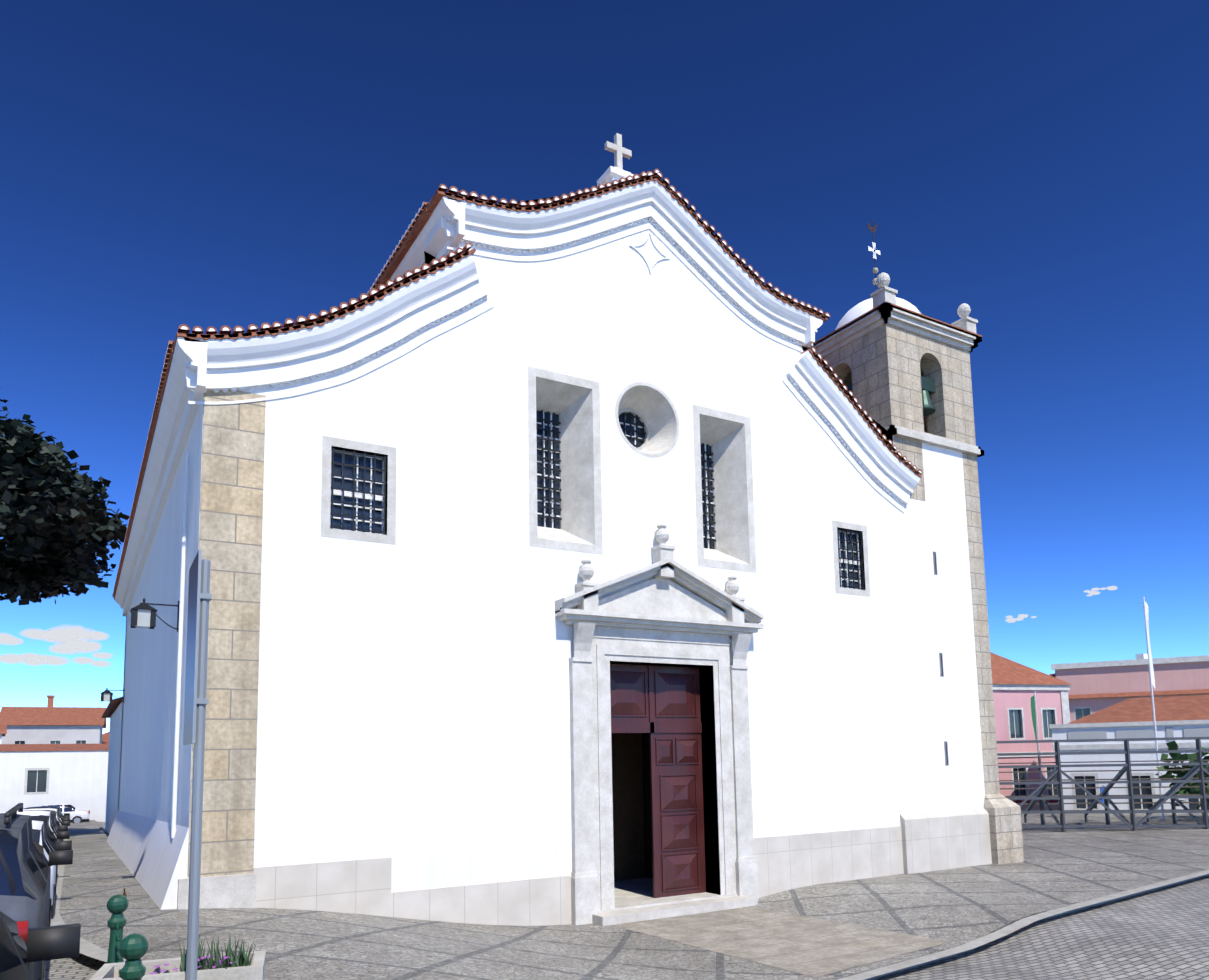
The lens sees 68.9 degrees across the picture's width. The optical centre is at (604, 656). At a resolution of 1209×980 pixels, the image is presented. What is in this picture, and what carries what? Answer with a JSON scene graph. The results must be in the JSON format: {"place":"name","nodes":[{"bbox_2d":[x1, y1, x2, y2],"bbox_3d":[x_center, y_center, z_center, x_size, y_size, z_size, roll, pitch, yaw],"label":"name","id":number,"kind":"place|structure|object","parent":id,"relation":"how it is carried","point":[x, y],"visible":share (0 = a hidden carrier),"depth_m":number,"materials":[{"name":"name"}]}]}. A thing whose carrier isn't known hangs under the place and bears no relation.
{"place":"outdoors","nodes":[
{"label":"outdoors","id":0,"kind":"place"},
{"bbox_2d":[0,626,108,654],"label":"cloud","id":1,"kind":"structure","parent":0,"point":[73,639],"depth_m":757.74,"materials":[{"name":"white"}]},
{"bbox_2d":[0,652,112,666],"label":"cloud","id":2,"kind":"structure","parent":0,"point":[33,659],"depth_m":757.39,"materials":[{"name":"white"}]},
{"bbox_2d":[182,196,984,893],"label":"church facade wall","id":3,"kind":"structure","parent":0,"point":[414,702],"depth_m":16.53,"materials":[{"name":"white paint"}]},
{"bbox_2d":[321,436,395,544],"bbox_3d":[-4.202,-2.804,15.022,1.260,1.720,0.194,3,-8,-31],"label":"grille window","id":4,"kind":"structure","parent":3,"relation":"in","point":[354,495],"depth_m":15.04,"materials":[{"name":"metal"}]},
{"bbox_2d":[184,180,919,512],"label":"facade cornice bands","id":5,"kind":"object","parent":3,"relation":"attached to","point":[378,326],"visible":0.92,"depth_m":17.00,"materials":[{"name":"white paint"}]},
{"bbox_2d":[528,366,602,554],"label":"window","id":6,"kind":"structure","parent":3,"relation":"in","point":[565,492],"depth_m":17.58,"materials":[{"name":"stone"}]},
{"bbox_2d":[253,826,903,925],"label":"dado stone tiles","id":7,"kind":"object","parent":3,"relation":"attached to","point":[785,863],"visible":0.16,"depth_m":15.48,"materials":[{"name":"white stone"}]},
{"bbox_2d":[615,382,679,457],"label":"round window","id":8,"kind":"structure","parent":3,"relation":"in","point":[647,419],"depth_m":18.72,"materials":[{"name":"stone"}]},
{"bbox_2d":[629,230,669,274],"bbox_3d":[0.967,-8.599,18.733,1.040,1.000,0.030,3,-8,-31],"label":"star ornament","id":9,"kind":"object","parent":3,"relation":"attached to","point":[643,256],"visible":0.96,"depth_m":18.71,"materials":[{"name":"white paint"}]},
{"bbox_2d":[693,405,755,572],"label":"window","id":10,"kind":"structure","parent":3,"relation":"in","point":[725,525],"depth_m":19.58,"materials":[{"name":"paint"}]},
{"bbox_2d":[832,520,869,596],"bbox_3d":[5.810,-2.313,20.988,1.150,1.740,0.194,3,-8,-31],"label":"grille window","id":11,"kind":"structure","parent":3,"relation":"in","point":[847,552],"depth_m":21.02,"materials":[{"name":"stone"}]},
{"bbox_2d":[933,551,948,765],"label":"slit windows","id":12,"kind":"structure","parent":3,"relation":"in","point":[941,669],"depth_m":22.16,"materials":[{"name":"grey"}]},
{"bbox_2d":[0,0,1208,733],"label":"sky","id":13,"kind":"structure","parent":0,"point":[1039,167],"materials":[{"name":"blue"}]},
{"bbox_2d":[45,822,1208,979],"bbox_3d":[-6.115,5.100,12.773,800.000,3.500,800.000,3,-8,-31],"label":"road setts","id":14,"kind":"structure","parent":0,"point":[1160,934],"depth_m":12.95,"materials":[{"name":"grey stone"}]},
{"bbox_2d":[0,717,6,743],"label":"house","id":15,"kind":"structure","parent":14,"relation":"on","point":[3,726],"depth_m":92.27,"materials":[{"name":"white paint"}]},
{"bbox_2d":[0,811,67,837],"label":"white parked car","id":16,"kind":"object","parent":14,"relation":"on","point":[52,828],"visible":0.17,"depth_m":20.79,"materials":[{"name":"paint"}]},
{"bbox_2d":[0,803,72,979],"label":"car","id":17,"kind":"object","parent":14,"relation":"on","point":[25,878],"visible":0.62,"depth_m":7.44,"materials":[{"name":"paint"}]},
{"bbox_2d":[0,911,80,979],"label":"car","id":18,"kind":"object","parent":14,"relation":"on","point":[19,956],"visible":1,"depth_m":4.42,"materials":[{"name":"paint"}]},
{"bbox_2d":[23,808,69,840],"bbox_3d":[-19.494,5.924,30.081,2.100,1.467,4.015,3,-8,-31],"label":"white parked car","id":19,"kind":"object","parent":14,"relation":"on","point":[63,819],"visible":0.15,"depth_m":29.82,"materials":[{"name":"paint"}]},
{"bbox_2d":[23,807,69,820],"bbox_3d":[-22.218,6.647,34.572,2.100,1.467,4.015,3,-8,-31],"label":"parked car","id":20,"kind":"object","parent":14,"relation":"on","point":[64,816],"visible":0.12,"depth_m":34.48,"materials":[{"name":"paint"}]},
{"bbox_2d":[25,810,69,840],"bbox_3d":[-16.821,5.216,25.674,2.120,1.467,4.115,3,-8,-31],"label":"parked car","id":21,"kind":"object","parent":14,"relation":"on","point":[55,822],"visible":0.15,"depth_m":25.45,"materials":[{"name":"paint"}]},
{"bbox_2d":[28,806,69,817],"bbox_3d":[-24.993,7.383,39.148,2.100,1.467,4.015,3,-8,-31],"label":"white parked car","id":22,"kind":"object","parent":14,"relation":"on","point":[61,814],"visible":0.15,"depth_m":39.01,"materials":[{"name":"paint"}]},
{"bbox_2d":[31,816,69,872],"bbox_3d":[-11.681,3.858,17.199,2.100,1.457,4.015,3,-8,-31],"label":"parked car","id":23,"kind":"object","parent":14,"relation":"on","point":[50,836],"visible":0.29,"depth_m":17.16,"materials":[{"name":"paint"}]},
{"bbox_2d":[32,820,71,918],"bbox_3d":[-9.128,3.181,13.068,2.080,1.477,3.915,3,-8,-31],"label":"white parked car","id":24,"kind":"object","parent":14,"relation":"on","point":[38,827],"visible":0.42,"depth_m":12.51,"materials":[{"name":"paint"}]},
{"bbox_2d":[0,707,105,743],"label":"house","id":25,"kind":"structure","parent":14,"relation":"on","point":[57,725],"depth_m":104.37,"materials":[{"name":"white paint"}]},
{"bbox_2d":[47,695,54,707],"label":"house chimney","id":26,"kind":"object","parent":25,"relation":"on","point":[50,701],"visible":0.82,"depth_m":107.27,"materials":[{"name":"brown brick"}]},
{"bbox_2d":[0,743,108,821],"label":"white building","id":27,"kind":"structure","parent":14,"relation":"on","point":[38,775],"depth_m":65.56,"materials":[{"name":"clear paint"}]},
{"bbox_2d":[0,387,129,604],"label":"foliage","id":28,"kind":"object","parent":14,"relation":"on","point":[54,520],"depth_m":32.79,"materials":[{"name":"green plant"}]},
{"bbox_2d":[44,804,89,822],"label":"silver car","id":29,"kind":"object","parent":14,"relation":"on","point":[78,816],"visible":0.44,"depth_m":59.56,"materials":[{"name":"paint"}]},
{"bbox_2d":[102,732,108,743],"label":"house","id":30,"kind":"structure","parent":14,"relation":"on","point":[105,737],"depth_m":116.34,"materials":[{"name":"white"}]},
{"bbox_2d":[105,700,122,832],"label":"church annex walls","id":31,"kind":"structure","parent":14,"relation":"on","point":[112,797],"depth_m":38.76,"materials":[{"name":"white paint"}]},
{"bbox_2d":[101,696,122,717],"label":"tiled roof","id":32,"kind":"structure","parent":31,"relation":"on","point":[112,706],"depth_m":39.50,"materials":[{"name":"brown tile"}]},
{"bbox_2d":[107,810,188,909],"bbox_3d":[-12.483,4.886,23.065,0.420,2.169,23.980,3,-8,-31],"label":"battered wall base","id":33,"kind":"object","parent":14,"relation":"on","point":[151,853],"visible":0.69,"depth_m":16.15,"materials":[{"name":"white paint"}]},
{"bbox_2d":[118,414,196,825],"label":"church side walls","id":34,"kind":"structure","parent":14,"relation":"on","point":[148,733],"depth_m":19.22,"materials":[{"name":"white paint"}]},
{"bbox_2d":[101,688,123,702],"bbox_3d":[-18.111,1.416,32.425,0.760,0.550,0.400,3,-8,-31],"label":"wall lantern","id":35,"kind":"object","parent":34,"relation":"attached to","point":[107,695],"depth_m":32.24,"materials":[{"name":"black metal"}]},
{"bbox_2d":[130,598,179,631],"bbox_3d":[-7.803,-0.726,15.303,0.760,0.550,0.400,3,-8,-31],"label":"wall lantern","id":36,"kind":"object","parent":34,"relation":"attached to","point":[143,614],"depth_m":15.11,"materials":[{"name":"black metal"}]},
{"bbox_2d":[171,452,188,837],"bbox_3d":[-7.092,-0.276,14.736,0.065,6.500,0.065,-6,-8,36],"label":"drainpipe","id":37,"kind":"object","parent":34,"relation":"attached to","point":[179,658],"visible":0.89,"depth_m":14.70,"materials":[{"name":"white metal"}]},
{"bbox_2d":[187,389,265,877],"bbox_3d":[-5.903,0.734,13.678,0.917,10.010,0.406,3,-8,-31],"label":"quoin","id":38,"kind":"object","parent":34,"relation":"attached to","point":[231,499],"visible":0.67,"depth_m":13.67,"materials":[{"name":"stone"}]},
{"bbox_2d":[112,202,428,596],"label":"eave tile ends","id":39,"kind":"object","parent":34,"relation":"on","point":[380,274],"visible":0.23,"depth_m":17.89,"materials":[{"name":"ceramic"}]},
{"bbox_2d":[114,205,432,599],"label":"church roof tiles","id":40,"kind":"object","parent":34,"relation":"on","point":[413,234],"depth_m":17.64,"materials":[{"name":"brown tile"}]},
{"bbox_2d":[115,196,822,615],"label":"eave cornices","id":41,"kind":"object","parent":34,"relation":"attached to","point":[177,416],"visible":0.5,"depth_m":17.18,"materials":[{"name":"white paint"}]},
{"bbox_2d":[173,175,921,477],"bbox_3d":[0.502,-7.335,18.306,16.844,5.717,0.650,3,-8,-31],"label":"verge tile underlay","id":42,"kind":"object","parent":34,"relation":"on","point":[435,201],"visible":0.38,"depth_m":16.32,"materials":[{"name":"ceramic"}]},
{"bbox_2d":[178,169,921,474],"bbox_3d":[0.558,-7.407,18.258,16.849,5.845,0.605,3,-8,-31],"label":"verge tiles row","id":43,"kind":"object","parent":42,"relation":"on","point":[363,297],"visible":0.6,"depth_m":16.80,"materials":[{"name":"ceramic"}]},
{"bbox_2d":[597,133,633,186],"bbox_3d":[0.323,-10.933,20.005,0.840,1.950,0.600,3,-8,-31],"label":"ridge cross on pedestal","id":44,"kind":"object","parent":34,"relation":"on","point":[617,172],"visible":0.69,"depth_m":19.95,"materials":[{"name":"stone"}]},
{"bbox_2d":[611,733,644,880],"bbox_3d":[-0.356,2.683,20.082,2.920,4.880,0.090,3,-8,-31],"label":"wooden screen","id":45,"kind":"object","parent":34,"relation":"attached to","point":[628,814],"visible":0.17,"depth_m":20.50,"materials":[{"name":"brown wood"}]},
{"bbox_2d":[614,877,652,897],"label":"interior floor","id":46,"kind":"structure","parent":34,"relation":"in","point":[633,887],"depth_m":19.04,"materials":[{"name":"stone"}]},
{"bbox_2d":[89,950,265,979],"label":"planter","id":47,"kind":"object","parent":14,"relation":"on","point":[255,970],"visible":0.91,"depth_m":6.63,"materials":[{"name":"grey stone"}]},
{"bbox_2d":[150,932,256,973],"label":"planter flowers","id":48,"kind":"object","parent":47,"relation":"on","point":[235,959],"visible":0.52,"depth_m":6.81,"materials":[{"name":"green plant"}]},
{"bbox_2d":[183,550,211,979],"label":"pole","id":49,"kind":"object","parent":14,"relation":"on","point":[199,599],"visible":1,"depth_m":6.54,"materials":[{"name":"grey metal"}]},
{"bbox_2d":[177,873,256,909],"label":"wall plinth","id":50,"kind":"structure","parent":14,"relation":"on","point":[232,891],"depth_m":13.12,"materials":[{"name":"stone"}]},
{"bbox_2d":[51,826,1208,979],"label":"kerb stones","id":51,"kind":"object","parent":14,"relation":"on","point":[88,948],"visible":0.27,"depth_m":13.60,"materials":[{"name":"grey stone"}]},
{"bbox_2d":[555,558,763,924],"bbox_3d":[1.149,1.772,17.632,4.820,7.480,0.880,3,-8,-31],"label":"door surround","id":52,"kind":"object","parent":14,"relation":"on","point":[661,621],"visible":0.79,"depth_m":17.71,"materials":[{"name":"white stone"}]},
{"bbox_2d":[574,559,599,610],"bbox_3d":[-0.334,-1.322,16.875,0.380,1.110,0.350,3,-8,-31],"label":"urn finial","id":53,"kind":"object","parent":52,"relation":"on","point":[586,572],"visible":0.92,"depth_m":16.78,"materials":[{"name":"stone"}]},
{"bbox_2d":[610,664,705,897],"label":"church door leaves","id":54,"kind":"object","parent":52,"relation":"attached to","point":[660,705],"visible":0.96,"depth_m":18.05,"materials":[{"name":"red wood"}]},
{"bbox_2d":[651,524,674,578],"bbox_3d":[1.185,-2.150,17.893,0.380,1.110,0.350,3,-8,-31],"label":"urn finial","id":55,"kind":"object","parent":52,"relation":"on","point":[661,551],"visible":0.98,"depth_m":17.80,"materials":[{"name":"stone"}]},
{"bbox_2d":[723,576,745,622],"bbox_3d":[2.739,-1.171,18.706,0.380,1.110,0.350,3,-8,-31],"label":"urn finial","id":56,"kind":"object","parent":52,"relation":"on","point":[734,613],"visible":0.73,"depth_m":18.61,"materials":[{"name":"stone"}]},
{"bbox_2d":[813,303,999,794],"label":"bell tower","id":57,"kind":"structure","parent":14,"relation":"on","point":[883,358],"depth_m":23.09,"materials":[{"name":"beige stone"}]},
{"bbox_2d":[846,383,852,397],"bbox_3d":[6.633,-6.866,23.882,0.620,0.950,0.800,3,-8,-31],"label":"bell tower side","id":58,"kind":"object","parent":57,"relation":"attached to","point":[849,387],"visible":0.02,"depth_m":23.76,"materials":[{"name":"green metal"}]},
{"bbox_2d":[835,297,920,329],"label":"dome","id":59,"kind":"structure","parent":57,"relation":"on","point":[859,309],"depth_m":24.02,"materials":[{"name":"white paint"}]},
{"bbox_2d":[867,219,879,289],"bbox_3d":[7.691,-11.246,25.067,0.449,2.550,0.199,0,-7,-8],"label":"weather vane","id":60,"kind":"object","parent":59,"relation":"on","point":[875,269],"visible":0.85,"depth_m":25.09,"materials":[{"name":"white metal"}]},
{"bbox_2d":[870,272,897,307],"bbox_3d":[7.178,-9.379,22.646,0.480,1.020,0.480,3,-8,-31],"label":"ball finial","id":61,"kind":"object","parent":57,"relation":"on","point":[883,293],"visible":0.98,"depth_m":22.52,"materials":[{"name":"stone"}]},
{"bbox_2d":[813,301,981,343],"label":"cornice","id":62,"kind":"structure","parent":57,"relation":"on","point":[899,307],"depth_m":23.14,"materials":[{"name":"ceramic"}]},
{"bbox_2d":[921,376,935,416],"bbox_3d":[8.457,-6.952,23.429,0.800,0.950,0.620,3,-8,-31],"label":"bell","id":63,"kind":"object","parent":57,"relation":"attached to","point":[928,388],"visible":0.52,"depth_m":23.32,"materials":[{"name":"green metal"}]},
{"bbox_2d":[952,303,977,333],"bbox_3d":[9.925,-9.245,24.283,0.480,1.020,0.480,3,-8,-31],"label":"ball finial","id":64,"kind":"object","parent":57,"relation":"on","point":[965,322],"visible":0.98,"depth_m":24.16,"materials":[{"name":"stone"}]},
{"bbox_2d":[990,652,1072,802],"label":"house","id":65,"kind":"structure","parent":14,"relation":"on","point":[1016,685],"depth_m":56.42,"materials":[{"name":"paint"}]},
{"bbox_2d":[1061,690,1069,723],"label":"town hall corner pilaster","id":66,"kind":"object","parent":65,"relation":"attached to","point":[1065,706],"visible":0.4,"depth_m":57.43,"materials":[{"name":"paint"}]},
{"bbox_2d":[1031,691,1041,781],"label":"green municipal flag","id":67,"kind":"object","parent":14,"relation":"on","point":[1033,710],"visible":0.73,"depth_m":52.31,"materials":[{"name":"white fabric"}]},
{"bbox_2d":[1016,800,1057,802],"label":"red town hall banners","id":68,"kind":"object","parent":14,"relation":"on","point":[1028,801],"depth_m":55.65,"materials":[{"name":"red fabric"}]},
{"bbox_2d":[1100,785,1108,820],"bbox_3d":[21.097,6.868,37.042,0.600,2.900,0.065,3,-8,-31],"label":"parking sign","id":69,"kind":"object","parent":14,"relation":"on","point":[1101,790],"visible":0.29,"depth_m":37.05,"materials":[{"name":"blue metal"}]},
{"bbox_2d":[1049,720,1208,809],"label":"white parapet building","id":70,"kind":"structure","parent":14,"relation":"on","point":[1116,757],"depth_m":43.04,"materials":[{"name":"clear paint"}]},
{"bbox_2d":[1051,724,1208,744],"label":"parapet","id":71,"kind":"structure","parent":70,"relation":"on","point":[1188,730],"depth_m":42.91,"materials":[{"name":"white paint"}]},
{"bbox_2d":[1068,695,1208,723],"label":"tiled roof","id":72,"kind":"structure","parent":70,"relation":"on","point":[1175,708],"depth_m":45.26,"materials":[{"name":"orange tile"}]},
{"bbox_2d":[1051,655,1208,721],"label":"building","id":73,"kind":"structure","parent":14,"relation":"on","point":[1170,673],"depth_m":79.55,"materials":[{"name":"paint"}]},
{"bbox_2d":[1049,674,1208,698],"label":"block roofs","id":74,"kind":"structure","parent":73,"relation":"on","point":[1173,692],"depth_m":78.77,"materials":[{"name":"tile"}]},
{"bbox_2d":[1135,654,1147,658],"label":"block chimneys","id":75,"kind":"object","parent":73,"relation":"on","point":[1141,656],"visible":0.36,"depth_m":81.06,"materials":[{"name":"white paint"}]},
{"bbox_2d":[1143,597,1164,818],"bbox_3d":[23.491,3.145,37.453,0.585,11.500,0.098,5,-9,-43],"label":"white flag on pole","id":76,"kind":"object","parent":14,"relation":"on","point":[1150,662],"visible":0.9,"depth_m":37.62,"materials":[{"name":"white"}]},
{"bbox_2d":[1155,741,1208,808],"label":"bush","id":77,"kind":"object","parent":14,"relation":"on","point":[1172,745],"depth_m":36.34,"materials":[{"name":"green plant"}]},
{"bbox_2d":[59,804,1208,979],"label":"cobbled pavement","id":78,"kind":"structure","parent":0,"point":[1054,869],"depth_m":14.23,"materials":[{"name":"grey stone"}]},
{"bbox_2d":[107,894,128,962],"bbox_3d":[-4.241,2.515,7.650,0.230,0.885,0.230,3,-8,-31],"label":"green bollard","id":79,"kind":"object","parent":78,"relation":"on","point":[117,905],"visible":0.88,"depth_m":7.62,"materials":[{"name":"green metal"}]},
{"bbox_2d":[115,922,121,976],"bbox_3d":[-3.628,2.258,6.643,0.032,0.334,2.400,3,-8,-31],"label":"bollard chain","id":80,"kind":"object","parent":79,"relation":"attached to","point":[119,956],"visible":0.44,"depth_m":7.33,"materials":[{"name":"green metal"}]},
{"bbox_2d":[119,933,148,979],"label":"green bollard","id":81,"kind":"object","parent":78,"relation":"on","point":[133,949],"visible":1,"depth_m":5.60,"materials":[{"name":"green metal"}]},
{"bbox_2d":[592,892,757,925],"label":"doorstep","id":82,"kind":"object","parent":78,"relation":"on","point":[636,908],"depth_m":16.97,"materials":[{"name":"stone"}]},
{"bbox_2d":[614,906,948,977],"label":"stone paving","id":83,"kind":"structure","parent":78,"relation":"on","point":[809,946],"depth_m":14.17,"materials":[{"name":"grey stone"}]},
{"bbox_2d":[900,808,991,873],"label":"wall plinth","id":84,"kind":"structure","parent":78,"relation":"on","point":[942,840],"depth_m":21.35,"materials":[{"name":"white stone"}]},
{"bbox_2d":[983,794,1023,863],"bbox_3d":[9.270,5.172,23.951,1.050,2.950,3.920,3,-8,-31],"label":"stone pillar base","id":85,"kind":"object","parent":78,"relation":"on","point":[1005,826],"visible":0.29,"depth_m":22.31,"materials":[{"name":"beige stone"}]},
{"bbox_2d":[996,737,1208,831],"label":"grandstand steel frame","id":86,"kind":"object","parent":78,"relation":"on","point":[1059,781],"visible":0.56,"depth_m":31.73,"materials":[{"name":"grey metal"}]},
{"bbox_2d":[642,733,652,878],"bbox_3d":[0.040,2.800,19.407,3.120,5.480,3.500,3,-8,-31],"label":"dark church interior","id":87,"kind":"object","parent":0,"point":[647,805],"depth_m":20.78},
{"bbox_2d":[1006,614,1035,622],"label":"cloud","id":88,"kind":"structure","parent":0,"point":[1020,617],"depth_m":820.36,"materials":[{"name":"white"}]},
{"bbox_2d":[1084,586,1116,595],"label":"cloud","id":89,"kind":"structure","parent":0,"point":[1094,591],"depth_m":791.76,"materials":[{"name":"white"}]}
]}

